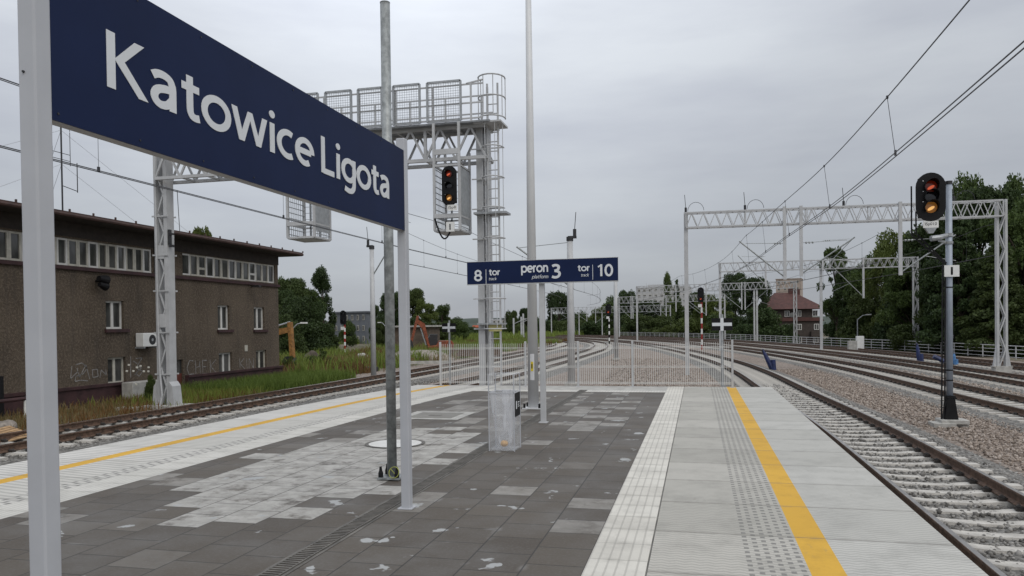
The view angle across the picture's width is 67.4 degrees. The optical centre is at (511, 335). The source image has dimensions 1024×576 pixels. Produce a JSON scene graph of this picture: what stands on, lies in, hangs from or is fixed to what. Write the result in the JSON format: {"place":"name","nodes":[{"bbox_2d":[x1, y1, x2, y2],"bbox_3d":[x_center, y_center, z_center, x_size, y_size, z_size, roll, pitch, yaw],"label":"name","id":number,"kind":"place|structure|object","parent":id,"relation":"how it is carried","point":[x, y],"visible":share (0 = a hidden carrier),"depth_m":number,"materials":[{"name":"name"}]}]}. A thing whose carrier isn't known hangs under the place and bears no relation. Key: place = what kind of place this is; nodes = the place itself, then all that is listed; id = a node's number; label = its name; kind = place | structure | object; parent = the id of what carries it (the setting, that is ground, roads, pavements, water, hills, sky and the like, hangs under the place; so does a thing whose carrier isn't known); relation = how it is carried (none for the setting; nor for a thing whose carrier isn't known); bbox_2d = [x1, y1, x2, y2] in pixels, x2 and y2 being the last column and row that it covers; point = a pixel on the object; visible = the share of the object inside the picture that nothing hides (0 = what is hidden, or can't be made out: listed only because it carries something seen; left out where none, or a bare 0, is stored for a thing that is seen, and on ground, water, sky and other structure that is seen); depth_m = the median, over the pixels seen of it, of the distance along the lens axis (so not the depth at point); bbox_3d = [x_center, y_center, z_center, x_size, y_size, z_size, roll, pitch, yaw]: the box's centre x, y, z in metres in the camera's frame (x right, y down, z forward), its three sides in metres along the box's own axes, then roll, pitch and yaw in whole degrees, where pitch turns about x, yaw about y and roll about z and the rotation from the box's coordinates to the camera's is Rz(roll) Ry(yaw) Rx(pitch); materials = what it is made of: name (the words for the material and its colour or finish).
{"place":"outdoors","nodes":[
{"label":"outdoors","id":0,"kind":"place"},
{"bbox_2d":[0,0,1023,320],"label":"sky","id":1,"kind":"structure","parent":0,"point":[640,107],"materials":[{"name":"grey"}]},
{"bbox_2d":[7,329,1023,429],"bbox_3d":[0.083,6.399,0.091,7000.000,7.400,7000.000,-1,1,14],"label":"ground","id":2,"kind":"structure","parent":0,"point":[824,337],"depth_m":55.99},
{"bbox_2d":[0,386,269,429],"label":"dry weeds","id":3,"kind":"object","parent":2,"relation":"on","point":[18,420],"visible":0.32,"depth_m":24.57,"materials":[{"name":"green plant"}]},
{"bbox_2d":[122,380,156,401],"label":"concrete block","id":4,"kind":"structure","parent":2,"relation":"on","point":[129,389],"depth_m":28.96,"materials":[{"name":"grey concrete"}]},
{"bbox_2d":[0,199,303,415],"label":"signal box building","id":5,"kind":"structure","parent":2,"relation":"on","point":[227,310],"depth_m":29.89,"materials":[{"name":"brown brick"}]},
{"bbox_2d":[9,231,21,260],"bbox_3d":[-16.202,-2.924,25.009,0.070,0.960,0.466,-1,1,14],"label":"window","id":6,"kind":"structure","parent":5,"relation":"in","point":[15,251],"depth_m":25.04,"materials":[{"name":"white glass"}]},
{"bbox_2d":[56,237,67,264],"bbox_3d":[-15.757,-2.956,26.851,0.070,0.960,0.466,-1,1,14],"label":"window","id":7,"kind":"structure","parent":5,"relation":"in","point":[61,243],"depth_m":26.88,"materials":[{"name":"white glass"}]},
{"bbox_2d":[0,127,186,230],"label":"antenna mast","id":8,"kind":"object","parent":5,"relation":"on","point":[60,134],"visible":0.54,"depth_m":29.27,"materials":[{"name":"metal"}]},
{"bbox_2d":[108,357,123,382],"bbox_3d":[-15.182,1.304,29.275,0.070,0.998,0.932,-1,1,14],"label":"window","id":9,"kind":"structure","parent":5,"relation":"in","point":[115,364],"depth_m":29.37,"materials":[{"name":"white glass"}]},
{"bbox_2d":[105,301,129,332],"bbox_3d":[-15.110,-0.738,29.251,0.280,1.199,1.227,-1,1,14],"label":"window","id":10,"kind":"structure","parent":5,"relation":"in","point":[113,318],"depth_m":29.29,"materials":[{"name":"white glass"}]},
{"bbox_2d":[78,384,275,406],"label":"tall grass","id":11,"kind":"structure","parent":2,"relation":"on","point":[211,393],"depth_m":28.25,"materials":[{"name":"green plant"}]},
{"bbox_2d":[181,368,355,393],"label":"tall grass","id":12,"kind":"structure","parent":2,"relation":"on","point":[286,380],"depth_m":34.67,"materials":[{"name":"green plant"}]},
{"bbox_2d":[279,321,296,361],"bbox_3d":[-17.274,0.644,50.173,6.627,3.140,1.794,-1,1,14],"label":"excavator","id":13,"kind":"object","parent":2,"relation":"on","point":[289,329],"visible":0.12,"depth_m":49.55,"materials":[{"name":"metal"}]},
{"bbox_2d":[279,313,308,357],"bbox_3d":[-18.572,0.219,62.051,3.468,4.180,4.082,0,1,44],"label":"tree","id":14,"kind":"object","parent":2,"relation":"on","point":[284,344],"visible":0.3,"depth_m":61.85,"materials":[{"name":"green plant"}]},
{"bbox_2d":[278,275,310,299],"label":"tree","id":15,"kind":"object","parent":2,"relation":"on","point":[297,285],"visible":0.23,"depth_m":81.25,"materials":[{"name":"green plant"}]},
{"bbox_2d":[279,295,329,353],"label":"tree","id":16,"kind":"object","parent":2,"relation":"on","point":[297,311],"visible":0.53,"depth_m":69.00,"materials":[{"name":"green plant"}]},
{"bbox_2d":[116,73,510,410],"bbox_3d":[-6.828,-2.570,24.387,13.752,10.146,1.765,-1,1,14],"label":"signal gantry","id":17,"kind":"object","parent":2,"relation":"on","point":[482,130],"visible":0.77,"depth_m":23.29,"materials":[{"name":"grey metal"}]},
{"bbox_2d":[302,300,333,347],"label":"tree","id":18,"kind":"object","parent":2,"relation":"on","point":[317,311],"visible":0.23,"depth_m":83.35,"materials":[{"name":"green plant"}]},
{"bbox_2d":[310,264,337,334],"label":"tree","id":19,"kind":"object","parent":2,"relation":"on","point":[320,279],"visible":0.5,"depth_m":89.58,"materials":[{"name":"green plant"}]},
{"bbox_2d":[338,319,358,346],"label":"bush","id":20,"kind":"object","parent":2,"relation":"on","point":[351,338],"visible":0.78,"depth_m":104.48,"materials":[{"name":"green plant"}]},
{"bbox_2d":[332,311,382,343],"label":"grey building","id":21,"kind":"structure","parent":2,"relation":"on","point":[360,320],"depth_m":123.79,"materials":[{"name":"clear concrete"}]},
{"bbox_2d":[366,227,383,375],"bbox_3d":[-6.934,-1.660,39.485,1.054,7.931,0.500,-1,1,14],"label":"catenary mast","id":22,"kind":"object","parent":2,"relation":"on","point":[372,324],"visible":0.79,"depth_m":39.45,"materials":[{"name":"grey metal"}]},
{"bbox_2d":[0,77,600,304],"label":"overhead line","id":23,"kind":"object","parent":22,"relation":"hanging from","point":[99,171],"visible":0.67,"depth_m":16.00,"materials":[{"name":"metal"}]},
{"bbox_2d":[395,325,441,346],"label":"shed","id":24,"kind":"structure","parent":2,"relation":"on","point":[430,329],"depth_m":91.91,"materials":[{"name":"concrete"}]},
{"bbox_2d":[279,338,566,375],"bbox_3d":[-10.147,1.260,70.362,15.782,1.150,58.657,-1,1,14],"label":"weeds","id":25,"kind":"object","parent":2,"relation":"on","point":[318,364],"visible":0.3,"depth_m":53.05,"materials":[{"name":"green plant"}]},
{"bbox_2d":[412,299,438,324],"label":"tree","id":26,"kind":"object","parent":2,"relation":"on","point":[426,307],"visible":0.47,"depth_m":107.37,"materials":[{"name":"green plant"}]},
{"bbox_2d":[410,315,453,348],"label":"excavator","id":27,"kind":"object","parent":2,"relation":"on","point":[432,340],"visible":0.73,"depth_m":67.43,"materials":[{"name":"metal"}]},
{"bbox_2d":[294,343,583,387],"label":"stone bed","id":28,"kind":"object","parent":2,"relation":"on","point":[462,359],"visible":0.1,"depth_m":49.84,"materials":[{"name":"grey gravel"}]},
{"bbox_2d":[0,338,576,465],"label":"railway track","id":29,"kind":"structure","parent":28,"relation":"on","point":[82,432],"depth_m":23.56,"materials":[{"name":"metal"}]},
{"bbox_2d":[338,330,583,344],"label":"weeds","id":30,"kind":"object","parent":2,"relation":"on","point":[505,335],"visible":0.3,"depth_m":137.75,"materials":[{"name":"green plant"}]},
{"bbox_2d":[0,364,1023,462],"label":"loose ballast","id":31,"kind":"structure","parent":2,"relation":"on","point":[280,405],"depth_m":22.21,"materials":[{"name":"grey gravel"}]},
{"bbox_2d":[475,351,642,385],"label":"stone bed","id":32,"kind":"object","parent":2,"relation":"on","point":[587,372],"visible":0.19,"depth_m":42.31,"materials":[{"name":"grey gravel"}]},
{"bbox_2d":[516,212,576,385],"bbox_3d":[1.410,-1.481,31.180,2.493,6.968,0.500,-1,1,14],"label":"catenary mast","id":33,"kind":"object","parent":32,"relation":"on","point":[570,331],"visible":0.92,"depth_m":30.85,"materials":[{"name":"grey metal"}]},
{"bbox_2d":[504,342,618,385],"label":"ballast bed","id":34,"kind":"object","parent":32,"relation":"on","point":[555,372],"visible":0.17,"depth_m":47.19,"materials":[{"name":"grey gravel"}]},
{"bbox_2d":[432,337,611,384],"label":"railway track","id":35,"kind":"structure","parent":34,"relation":"on","point":[554,363],"depth_m":48.27,"materials":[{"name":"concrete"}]},
{"bbox_2d":[546,290,575,321],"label":"tree","id":36,"kind":"object","parent":2,"relation":"on","point":[554,302],"visible":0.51,"depth_m":238.23,"materials":[{"name":"green plant"}]},
{"bbox_2d":[575,320,607,334],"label":"tree","id":37,"kind":"object","parent":2,"relation":"on","point":[590,327],"visible":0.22,"depth_m":199.19,"materials":[{"name":"green plant"}]},
{"bbox_2d":[551,305,670,334],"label":"catenary portal","id":38,"kind":"object","parent":2,"relation":"on","point":[602,313],"visible":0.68,"depth_m":183.65,"materials":[{"name":"white paint"}]},
{"bbox_2d":[606,313,647,335],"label":"tree","id":39,"kind":"object","parent":2,"relation":"on","point":[629,322],"visible":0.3,"depth_m":168.25,"materials":[{"name":"green plant"}]},
{"bbox_2d":[618,288,635,328],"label":"tree","id":40,"kind":"object","parent":2,"relation":"on","point":[623,293],"visible":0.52,"depth_m":203.61,"materials":[{"name":"green plant"}]},
{"bbox_2d":[638,314,673,335],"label":"tree","id":41,"kind":"object","parent":2,"relation":"on","point":[659,323],"visible":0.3,"depth_m":158.38,"materials":[{"name":"green plant"}]},
{"bbox_2d":[638,283,690,314],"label":"apartment block","id":42,"kind":"structure","parent":2,"relation":"on","point":[657,294],"depth_m":420.84,"materials":[{"name":"grey concrete"}]},
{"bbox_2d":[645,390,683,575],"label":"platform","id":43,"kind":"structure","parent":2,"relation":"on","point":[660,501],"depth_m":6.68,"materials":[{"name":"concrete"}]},
{"bbox_2d":[0,385,438,478],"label":"platform slabs","id":44,"kind":"structure","parent":43,"relation":"on","point":[21,467],"depth_m":11.71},
{"bbox_2d":[0,385,449,483],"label":"platform yellow line","id":45,"kind":"object","parent":43,"relation":"on","point":[14,478],"visible":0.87,"depth_m":11.06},
{"bbox_2d":[0,385,483,506],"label":"platform slabs","id":46,"kind":"structure","parent":43,"relation":"on","point":[15,491],"depth_m":10.32,"materials":[{"name":"grey concrete"}]},
{"bbox_2d":[0,385,499,518],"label":"platform guiding strip","id":47,"kind":"object","parent":43,"relation":"on","point":[12,509],"visible":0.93,"depth_m":9.38,"materials":[{"name":"grey concrete"}]},
{"bbox_2d":[0,391,664,575],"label":"platform paving","id":48,"kind":"structure","parent":43,"relation":"on","point":[541,500],"depth_m":6.94,"materials":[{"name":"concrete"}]},
{"bbox_2d":[17,0,416,575],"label":"station name sign","id":49,"kind":"object","parent":48,"relation":"on","point":[147,77],"visible":1,"depth_m":3.60,"materials":[{"name":"blue metal"}]},
{"bbox_2d":[377,0,400,479],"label":"galvanised pole","id":50,"kind":"object","parent":48,"relation":"on","point":[391,471],"visible":0.88,"depth_m":8.02,"materials":[{"name":"metal"}]},
{"bbox_2d":[254,390,586,575],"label":"drain channel","id":51,"kind":"object","parent":48,"relation":"on","point":[299,558],"visible":0.94,"depth_m":6.57,"materials":[{"name":"metal"}]},
{"bbox_2d":[396,411,475,419],"bbox_3d":[-1.351,1.414,13.726,1.150,0.011,1.150,-1,1,14],"label":"access hatch","id":52,"kind":"object","parent":48,"relation":"on","point":[437,415],"visible":0.88,"depth_m":13.63,"materials":[{"name":"concrete"}]},
{"bbox_2d":[488,373,520,451],"bbox_3d":[-0.094,0.970,9.917,0.370,0.981,0.380,-1,1,14],"label":"litter bin","id":53,"kind":"object","parent":48,"relation":"on","point":[516,404],"visible":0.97,"depth_m":9.87,"materials":[{"name":"grey metal"}]},
{"bbox_2d":[522,0,539,408],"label":"lamp post","id":54,"kind":"object","parent":48,"relation":"on","point":[533,395],"visible":0.85,"depth_m":14.60,"materials":[{"name":"grey metal"}]},
{"bbox_2d":[467,257,617,422],"bbox_3d":[0.498,0.088,12.519,2.496,2.655,0.174,-1,1,14],"label":"platform sign","id":55,"kind":"object","parent":48,"relation":"on","point":[541,272],"visible":1,"depth_m":12.48,"materials":[{"name":"blue metal"}]},
{"bbox_2d":[485,385,667,390],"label":"platform slabs","id":56,"kind":"structure","parent":43,"relation":"on","point":[636,388],"depth_m":19.21,"materials":[{"name":"concrete"}]},
{"bbox_2d":[439,340,734,387],"bbox_3d":[1.737,0.714,19.656,7.630,1.170,0.120,-1,1,14],"label":"fence","id":57,"kind":"object","parent":43,"relation":"on","point":[577,348],"visible":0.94,"depth_m":19.52,"materials":[{"name":"grey metal"}]},
{"bbox_2d":[581,386,683,575],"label":"platform guiding strip","id":58,"kind":"object","parent":43,"relation":"on","point":[622,546],"visible":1,"depth_m":6.68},
{"bbox_2d":[647,387,811,575],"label":"platform slabs","id":59,"kind":"structure","parent":43,"relation":"on","point":[721,513],"depth_m":6.64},
{"bbox_2d":[727,387,846,575],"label":"platform yellow line","id":60,"kind":"object","parent":43,"relation":"on","point":[819,556],"visible":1,"depth_m":6.61,"materials":[{"name":"yellow paint"}]},
{"bbox_2d":[736,387,988,575],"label":"platform slabs","id":61,"kind":"structure","parent":43,"relation":"on","point":[868,523],"depth_m":6.58,"materials":[{"name":"grey concrete"}]},
{"bbox_2d":[618,294,725,338],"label":"catenary portal","id":62,"kind":"object","parent":2,"relation":"on","point":[643,297],"visible":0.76,"depth_m":136.54,"materials":[{"name":"white paint"}]},
{"bbox_2d":[668,316,709,337],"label":"tree","id":63,"kind":"object","parent":2,"relation":"on","point":[679,328],"visible":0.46,"depth_m":148.36,"materials":[{"name":"green plant"}]},
{"bbox_2d":[690,295,734,331],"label":"tree","id":64,"kind":"object","parent":2,"relation":"on","point":[712,304],"visible":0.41,"depth_m":148.74,"materials":[{"name":"green plant"}]},
{"bbox_2d":[636,281,797,343],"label":"catenary portal","id":65,"kind":"object","parent":2,"relation":"on","point":[741,289],"visible":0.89,"depth_m":105.22,"materials":[{"name":"white paint"}]},
{"bbox_2d":[699,313,739,339],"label":"tree","id":66,"kind":"object","parent":2,"relation":"on","point":[711,332],"visible":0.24,"depth_m":136.38,"materials":[{"name":"green plant"}]},
{"bbox_2d":[721,272,746,328],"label":"tree","id":67,"kind":"object","parent":2,"relation":"on","point":[733,307],"visible":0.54,"depth_m":163.56,"materials":[{"name":"green plant"}]},
{"bbox_2d":[737,276,772,327],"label":"tree","id":68,"kind":"object","parent":2,"relation":"on","point":[765,299],"visible":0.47,"depth_m":148.66,"materials":[{"name":"green plant"}]},
{"bbox_2d":[744,307,790,342],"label":"tree","id":69,"kind":"object","parent":2,"relation":"on","point":[769,322],"visible":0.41,"depth_m":137.95,"materials":[{"name":"green plant"}]},
{"bbox_2d":[760,289,823,344],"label":"red roof house","id":70,"kind":"structure","parent":2,"relation":"on","point":[808,324],"depth_m":149.88,"materials":[{"name":"tile"}]},
{"bbox_2d":[591,340,1023,475],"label":"stone bed","id":71,"kind":"object","parent":2,"relation":"on","point":[624,349],"visible":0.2,"depth_m":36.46,"materials":[{"name":"grey gravel"}]},
{"bbox_2d":[524,335,1023,429],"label":"railway track","id":72,"kind":"structure","parent":71,"relation":"on","point":[1007,406],"depth_m":31.01,"materials":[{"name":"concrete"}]},
{"bbox_2d":[524,336,1023,575],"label":"railway track","id":73,"kind":"structure","parent":71,"relation":"on","point":[746,374],"depth_m":13.33,"materials":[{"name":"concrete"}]},
{"bbox_2d":[910,172,969,427],"bbox_3d":[10.533,-0.828,18.805,1.327,6.288,0.742,-1,1,-10],"label":"signal mast","id":74,"kind":"object","parent":71,"relation":"on","point":[933,194],"visible":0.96,"depth_m":18.77,"materials":[{"name":"metal"}]},
{"bbox_2d":[719,239,918,350],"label":"catenary portal","id":75,"kind":"object","parent":2,"relation":"on","point":[863,259],"visible":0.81,"depth_m":68.53,"materials":[{"name":"white paint"}]},
{"bbox_2d":[620,332,1023,358],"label":"white railing","id":76,"kind":"object","parent":2,"relation":"on","point":[871,347],"visible":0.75,"depth_m":77.08,"materials":[{"name":"metal"}]},
{"bbox_2d":[816,245,847,346],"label":"tree","id":77,"kind":"object","parent":2,"relation":"on","point":[827,307],"visible":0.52,"depth_m":91.81,"materials":[{"name":"green plant"}]},
{"bbox_2d":[684,184,1012,374],"bbox_3d":[16.068,-2.519,37.710,15.249,9.504,0.766,-1,1,11],"label":"catenary portal","id":78,"kind":"object","parent":2,"relation":"on","point":[997,366],"visible":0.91,"depth_m":37.20,"materials":[{"name":"white paint"}]},
{"bbox_2d":[620,0,1023,303],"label":"overhead line","id":79,"kind":"object","parent":78,"relation":"hanging from","point":[895,154],"visible":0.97,"depth_m":12.58,"materials":[{"name":"metal"}]},
{"bbox_2d":[829,265,878,328],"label":"tree","id":80,"kind":"object","parent":2,"relation":"on","point":[844,310],"visible":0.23,"depth_m":89.74,"materials":[{"name":"green plant"}]},
{"bbox_2d":[834,291,883,349],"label":"tree","id":81,"kind":"object","parent":2,"relation":"on","point":[848,329],"visible":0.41,"depth_m":81.39,"materials":[{"name":"green plant"}]},
{"bbox_2d":[842,251,897,336],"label":"tree","id":82,"kind":"object","parent":2,"relation":"on","point":[849,291],"visible":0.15,"depth_m":84.14,"materials":[{"name":"green plant"}]},
{"bbox_2d":[734,384,1023,575],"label":"loose ballast","id":83,"kind":"structure","parent":2,"relation":"on","point":[962,526],"depth_m":12.43,"materials":[{"name":"grey gravel"}]},
{"bbox_2d":[747,347,1023,393],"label":"ballast bed","id":84,"kind":"object","parent":2,"relation":"on","point":[990,385],"visible":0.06,"depth_m":36.24,"materials":[{"name":"grey gravel"}]},
{"bbox_2d":[555,335,1023,390],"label":"railway track","id":85,"kind":"structure","parent":84,"relation":"on","point":[1010,380],"depth_m":43.37,"materials":[{"name":"metal"}]},
{"bbox_2d":[861,227,912,325],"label":"tree","id":86,"kind":"object","parent":2,"relation":"on","point":[885,248],"visible":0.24,"depth_m":76.22,"materials":[{"name":"green plant"}]},
{"bbox_2d":[870,300,905,349],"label":"tree","id":87,"kind":"object","parent":2,"relation":"on","point":[880,331],"visible":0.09,"depth_m":73.18,"materials":[{"name":"green plant"}]},
{"bbox_2d":[776,368,1023,470],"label":"loose stones","id":88,"kind":"object","parent":2,"relation":"on","point":[982,447],"visible":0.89,"depth_m":20.97,"materials":[{"name":"grey gravel"}]},
{"bbox_2d":[875,261,926,338],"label":"tree","id":89,"kind":"object","parent":2,"relation":"on","point":[900,299],"visible":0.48,"depth_m":69.53,"materials":[{"name":"green plant"}]},
{"bbox_2d":[885,308,940,352],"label":"tree","id":90,"kind":"object","parent":2,"relation":"on","point":[898,333],"visible":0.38,"depth_m":65.83,"materials":[{"name":"green plant"}]},
{"bbox_2d":[885,222,944,322],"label":"tree","id":91,"kind":"object","parent":2,"relation":"on","point":[914,246],"visible":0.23,"depth_m":69.14,"materials":[{"name":"green plant"}]},
{"bbox_2d":[836,351,1023,374],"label":"ballast bed","id":92,"kind":"object","parent":2,"relation":"on","point":[955,365],"visible":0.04,"depth_m":42.97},
{"bbox_2d":[583,335,1023,372],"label":"railway track","id":93,"kind":"structure","parent":92,"relation":"on","point":[985,363],"depth_m":58.58,"materials":[{"name":"metal"}]},
{"bbox_2d":[914,257,975,330],"bbox_3d":[35.524,-2.355,62.298,4.987,8.417,5.644,0,1,31],"label":"tree","id":94,"kind":"object","parent":2,"relation":"on","point":[925,280],"visible":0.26,"depth_m":61.69,"materials":[{"name":"green plant"}]},
{"bbox_2d":[915,209,994,355],"bbox_3d":[35.233,-3.963,60.155,5.891,12.122,6.369,0,1,40],"label":"tree","id":95,"kind":"object","parent":2,"relation":"on","point":[930,335],"visible":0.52,"depth_m":59.32,"materials":[{"name":"green plant"}]},
{"bbox_2d":[942,170,984,216],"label":"tree","id":96,"kind":"object","parent":2,"relation":"on","point":[964,183],"visible":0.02,"depth_m":73.52,"materials":[{"name":"green plant"}]},
{"bbox_2d":[919,182,1023,266],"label":"tree","id":97,"kind":"object","parent":2,"relation":"on","point":[982,192],"visible":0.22,"depth_m":64.18,"materials":[{"name":"green plant"}]},
{"bbox_2d":[953,334,1018,357],"bbox_3d":[37.036,0.154,60.072,5.034,3.926,5.926,0,1,42],"label":"tree","id":98,"kind":"object","parent":2,"relation":"on","point":[962,349],"visible":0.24,"depth_m":59.03,"materials":[{"name":"green plant"}]},
{"bbox_2d":[953,241,1023,355],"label":"tree","id":99,"kind":"object","parent":2,"relation":"on","point":[976,331],"visible":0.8,"depth_m":55.33,"materials":[{"name":"green plant"}]},
{"bbox_2d":[974,196,1023,328],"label":"tree","id":100,"kind":"object","parent":2,"relation":"on","point":[1015,222],"visible":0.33,"depth_m":59.72,"materials":[{"name":"green plant"}]},
{"bbox_2d":[711,314,732,386],"bbox_3d":[5.551,0.874,20.266,0.532,2.895,0.096,-1,1,14],"label":"cross marker sign","id":101,"kind":"object","parent":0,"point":[721,324],"visible":0.85,"depth_m":20.24,"materials":[{"name":"metal"}]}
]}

